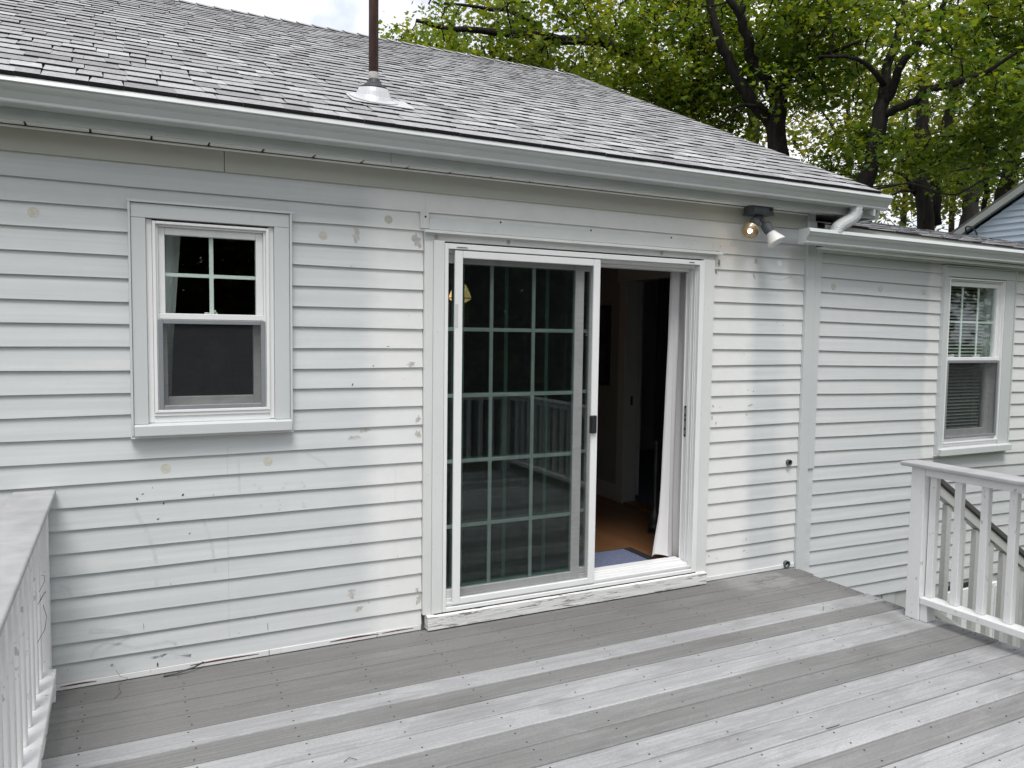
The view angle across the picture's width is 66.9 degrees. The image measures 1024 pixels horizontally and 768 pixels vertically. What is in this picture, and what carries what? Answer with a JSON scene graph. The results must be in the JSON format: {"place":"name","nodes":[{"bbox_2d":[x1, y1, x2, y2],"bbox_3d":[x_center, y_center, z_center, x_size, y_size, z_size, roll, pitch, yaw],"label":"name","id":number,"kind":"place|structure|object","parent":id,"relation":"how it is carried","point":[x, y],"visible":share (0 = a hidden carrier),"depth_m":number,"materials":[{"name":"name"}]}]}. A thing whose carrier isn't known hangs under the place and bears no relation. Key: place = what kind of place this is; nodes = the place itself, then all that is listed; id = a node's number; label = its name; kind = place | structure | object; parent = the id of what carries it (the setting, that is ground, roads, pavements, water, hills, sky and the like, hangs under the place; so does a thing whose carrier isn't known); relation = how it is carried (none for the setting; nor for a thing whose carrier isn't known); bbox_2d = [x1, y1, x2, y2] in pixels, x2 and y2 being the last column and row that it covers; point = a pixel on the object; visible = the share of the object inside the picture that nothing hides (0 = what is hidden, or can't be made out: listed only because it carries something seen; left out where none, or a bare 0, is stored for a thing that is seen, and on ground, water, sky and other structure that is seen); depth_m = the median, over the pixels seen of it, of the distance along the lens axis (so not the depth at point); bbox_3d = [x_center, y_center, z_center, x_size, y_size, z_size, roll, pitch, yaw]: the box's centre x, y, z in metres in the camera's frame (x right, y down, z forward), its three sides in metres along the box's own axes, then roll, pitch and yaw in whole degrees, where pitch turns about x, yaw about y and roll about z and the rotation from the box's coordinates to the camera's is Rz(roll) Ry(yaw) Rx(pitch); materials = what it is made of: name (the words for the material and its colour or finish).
{"place":"outdoors","nodes":[
{"label":"outdoors","id":0,"kind":"place"},
{"bbox_2d":[185,0,1023,231],"label":"sky","id":1,"kind":"structure","parent":0,"point":[347,15],"materials":[{"name":"white"}]},
{"bbox_2d":[874,158,1021,189],"bbox_3d":[6.879,-3.315,12.271,0.190,0.118,3.969,-1,4,-22],"label":"overhead cable","id":2,"kind":"object","parent":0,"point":[961,169],"visible":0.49,"depth_m":12.64,"materials":[{"name":"black rubber"}]},
{"bbox_2d":[873,166,1023,195],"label":"overhead cable","id":3,"kind":"object","parent":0,"point":[976,183],"visible":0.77,"depth_m":12.34,"materials":[{"name":"black rubber"}]},
{"label":"ground","id":4,"kind":"structure","parent":0,"visible":0},
{"bbox_2d":[0,0,977,767],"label":"house","id":5,"kind":"structure","parent":4,"relation":"on","point":[266,476],"depth_m":4.11,"materials":[{"name":"paint"}]},
{"bbox_2d":[164,235,179,391],"bbox_3d":[-1.693,-0.353,3.767,0.170,0.860,0.024,-1,4,-27],"label":"curtain","id":6,"kind":"object","parent":5,"relation":"hanging from","point":[172,245],"visible":0.14,"depth_m":3.78,"materials":[{"name":"white fabric"}]},
{"bbox_2d":[127,198,293,438],"bbox_3d":[-1.438,-0.300,3.737,0.733,1.091,0.150,-1,4,-27],"label":"window","id":7,"kind":"structure","parent":5,"relation":"in","point":[156,412],"depth_m":3.70,"materials":[{"name":"paint"}]},
{"bbox_2d":[346,0,414,108],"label":"vent pipe","id":8,"kind":"object","parent":5,"relation":"on","point":[373,89],"visible":1,"depth_m":4.24,"materials":[{"name":"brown metal"}]},
{"bbox_2d":[179,236,589,271],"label":"ceiling","id":9,"kind":"structure","parent":5,"relation":"attached to","point":[198,247],"depth_m":7.42,"materials":[{"name":"paint"}]},
{"bbox_2d":[448,243,471,302],"bbox_3d":[-0.392,-0.888,5.878,0.181,0.555,0.181,-1,4,-27],"label":"pendant lamp","id":10,"kind":"object","parent":9,"relation":"hanging from","point":[467,296],"visible":0.38,"depth_m":5.85,"materials":[{"name":"yellow"}]},
{"bbox_2d":[446,449,678,587],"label":"floor","id":11,"kind":"structure","parent":5,"relation":"in","point":[618,525],"depth_m":6.16,"materials":[{"name":"brown wood"}]},
{"bbox_2d":[522,547,656,570],"bbox_3d":[0.527,1.174,5.150,0.865,0.011,0.328,-1,4,-27],"label":"door mat","id":12,"kind":"object","parent":11,"relation":"on","point":[616,557],"depth_m":5.17,"materials":[{"name":"blue fabric"}]},
{"bbox_2d":[648,440,659,533],"bbox_3d":[1.093,0.779,5.906,0.104,0.715,0.104,-1,4,-27],"label":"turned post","id":13,"kind":"object","parent":11,"relation":"on","point":[653,513],"visible":0.91,"depth_m":5.88,"materials":[{"name":"black wood"}]},
{"bbox_2d":[442,243,704,611],"bbox_3d":[0.395,0.235,4.717,1.792,2.037,0.200,-1,4,-27],"label":"sliding door","id":14,"kind":"structure","parent":5,"relation":"in","point":[459,595],"depth_m":4.66,"materials":[{"name":"white plastic"}]},
{"bbox_2d":[563,305,610,385],"bbox_3d":[0.709,-0.375,7.424,0.028,0.730,0.800,-1,4,-27],"label":"picture","id":15,"kind":"object","parent":5,"relation":"attached to","point":[604,345],"visible":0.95,"depth_m":7.21,"materials":[{"name":"black plastic"}]},
{"bbox_2d":[652,258,690,556],"bbox_3d":[1.089,0.144,5.200,0.319,2.071,0.078,-1,4,-27],"label":"curtain","id":16,"kind":"object","parent":5,"relation":"hanging from","point":[666,541],"visible":0.65,"depth_m":5.22,"materials":[{"name":"white fabric"}]},
{"bbox_2d":[739,205,784,247],"bbox_3d":[1.613,-1.032,5.076,0.350,0.274,0.209,-1,4,-27],"label":"flood lamp","id":17,"kind":"object","parent":5,"relation":"attached to","point":[750,229],"visible":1,"depth_m":5.07,"materials":[{"name":"white"}]},
{"bbox_2d":[830,206,862,232],"bbox_3d":[2.300,-1.118,5.342,0.255,0.204,0.090,-1,4,-19],"label":"downspout elbow","id":18,"kind":"object","parent":5,"relation":"attached to","point":[852,217],"visible":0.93,"depth_m":5.31,"materials":[{"name":"white metal"}]},
{"bbox_2d":[41,568,1023,767],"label":"deck","id":19,"kind":"structure","parent":4,"relation":"on","point":[782,668],"depth_m":3.52,"materials":[{"name":"grey wood"}]},
{"bbox_2d":[0,490,56,767],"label":"deck railing","id":20,"kind":"object","parent":19,"relation":"on","point":[28,674],"visible":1,"depth_m":2.79,"materials":[{"name":"paint"}]},
{"bbox_2d":[163,661,203,676],"bbox_3d":[-1.571,1.367,3.717,0.184,0.032,0.021,-2,5,-35],"label":"twig","id":21,"kind":"object","parent":19,"relation":"on","point":[184,670],"visible":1,"depth_m":3.71,"materials":[{"name":"wood"}]},
{"bbox_2d":[901,460,1023,639],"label":"deck railing","id":22,"kind":"object","parent":19,"relation":"on","point":[923,603],"visible":1,"depth_m":4.36,"materials":[{"name":"paint"}]},
{"bbox_2d":[379,0,779,136],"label":"maple tree","id":23,"kind":"object","parent":4,"relation":"on","point":[539,48],"visible":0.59,"depth_m":12.83,"materials":[{"name":"green plant"}]},
{"bbox_2d":[556,0,723,112],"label":"background tree","id":24,"kind":"object","parent":4,"relation":"on","point":[621,39],"depth_m":24.01,"materials":[{"name":"green plant"}]},
{"bbox_2d":[591,0,931,155],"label":"maple tree","id":25,"kind":"object","parent":4,"relation":"on","point":[773,120],"visible":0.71,"depth_m":12.32,"materials":[{"name":"green plant"}]},
{"bbox_2d":[619,1,915,176],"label":"background tree","id":26,"kind":"object","parent":4,"relation":"on","point":[796,139],"visible":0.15,"depth_m":21.85,"materials":[{"name":"green plant"}]},
{"bbox_2d":[639,220,1023,647],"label":"house extension","id":27,"kind":"object","parent":4,"relation":"on","point":[883,396],"visible":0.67,"depth_m":6.00,"materials":[{"name":"paint"}]},
{"bbox_2d":[946,287,985,428],"bbox_3d":[3.712,-0.229,6.448,0.620,1.255,0.038,-1,4,-27],"label":"window blind","id":28,"kind":"object","parent":27,"relation":"attached to","point":[966,341],"depth_m":6.46,"materials":[{"name":"white plastic"}]},
{"bbox_2d":[933,265,1018,455],"bbox_3d":[3.767,-0.193,6.422,0.944,1.514,0.260,-1,4,-27],"label":"window","id":29,"kind":"structure","parent":27,"relation":"in","point":[993,389],"depth_m":6.40,"materials":[{"name":"paint"}]},
{"bbox_2d":[761,33,961,223],"bbox_3d":[10.113,-4.504,23.735,6.515,12.172,6.477,-1,4,-27],"label":"background tree","id":30,"kind":"object","parent":4,"relation":"on","point":[815,113],"visible":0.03,"depth_m":23.38,"materials":[{"name":"green plant"}]},
{"bbox_2d":[742,0,1023,221],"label":"maple tree","id":31,"kind":"object","parent":4,"relation":"on","point":[875,139],"visible":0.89,"depth_m":10.94,"materials":[{"name":"green plant"}]},
{"bbox_2d":[812,47,976,230],"bbox_3d":[13.385,-4.994,26.501,6.241,12.880,5.775,2,4,20],"label":"background tree","id":32,"kind":"object","parent":4,"relation":"on","point":[904,220],"visible":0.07,"depth_m":26.46,"materials":[{"name":"green plant"}]},
{"bbox_2d":[817,0,1021,230],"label":"forked tree","id":33,"kind":"object","parent":4,"relation":"on","point":[928,210],"visible":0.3,"depth_m":16.19,"materials":[{"name":"green plant"}]},
{"bbox_2d":[836,3,1023,228],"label":"forked tree","id":34,"kind":"object","parent":4,"relation":"on","point":[970,210],"visible":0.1,"depth_m":17.49,"materials":[{"name":"green plant"}]},
{"bbox_2d":[882,54,1019,232],"bbox_3d":[15.732,-5.053,27.287,6.185,12.948,6.238,1,4,-2],"label":"background tree","id":35,"kind":"object","parent":4,"relation":"on","point":[952,227],"visible":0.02,"depth_m":27.55,"materials":[{"name":"green plant"}]},
{"bbox_2d":[893,0,1023,212],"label":"maple tree","id":36,"kind":"object","parent":4,"relation":"on","point":[1002,189],"visible":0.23,"depth_m":14.49,"materials":[{"name":"green plant"}]},
{"bbox_2d":[908,1,1022,200],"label":"background tree","id":37,"kind":"object","parent":4,"relation":"on","point":[956,118],"depth_m":22.18,"materials":[{"name":"green plant"}]},
{"bbox_2d":[950,181,1023,242],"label":"neighbour house","id":38,"kind":"structure","parent":4,"relation":"on","point":[1002,217],"depth_m":13.19,"materials":[{"name":"blue"}]},
{"bbox_2d":[965,226,977,235],"bbox_3d":[8.041,-2.682,13.595,0.095,0.176,0.210,-1,4,-30],"label":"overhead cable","id":39,"kind":"object","parent":38,"relation":"attached to","point":[972,228],"visible":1,"depth_m":13.56,"materials":[{"name":"black rubber"}]},
{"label":"stairs","id":40,"kind":"structure","parent":4,"relation":"on","visible":0},
{"bbox_2d":[935,479,1023,648],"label":"stair railing","id":41,"kind":"object","parent":40,"relation":"attached to","point":[998,539],"visible":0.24,"depth_m":4.88,"materials":[{"name":"grey paint"}]}
]}

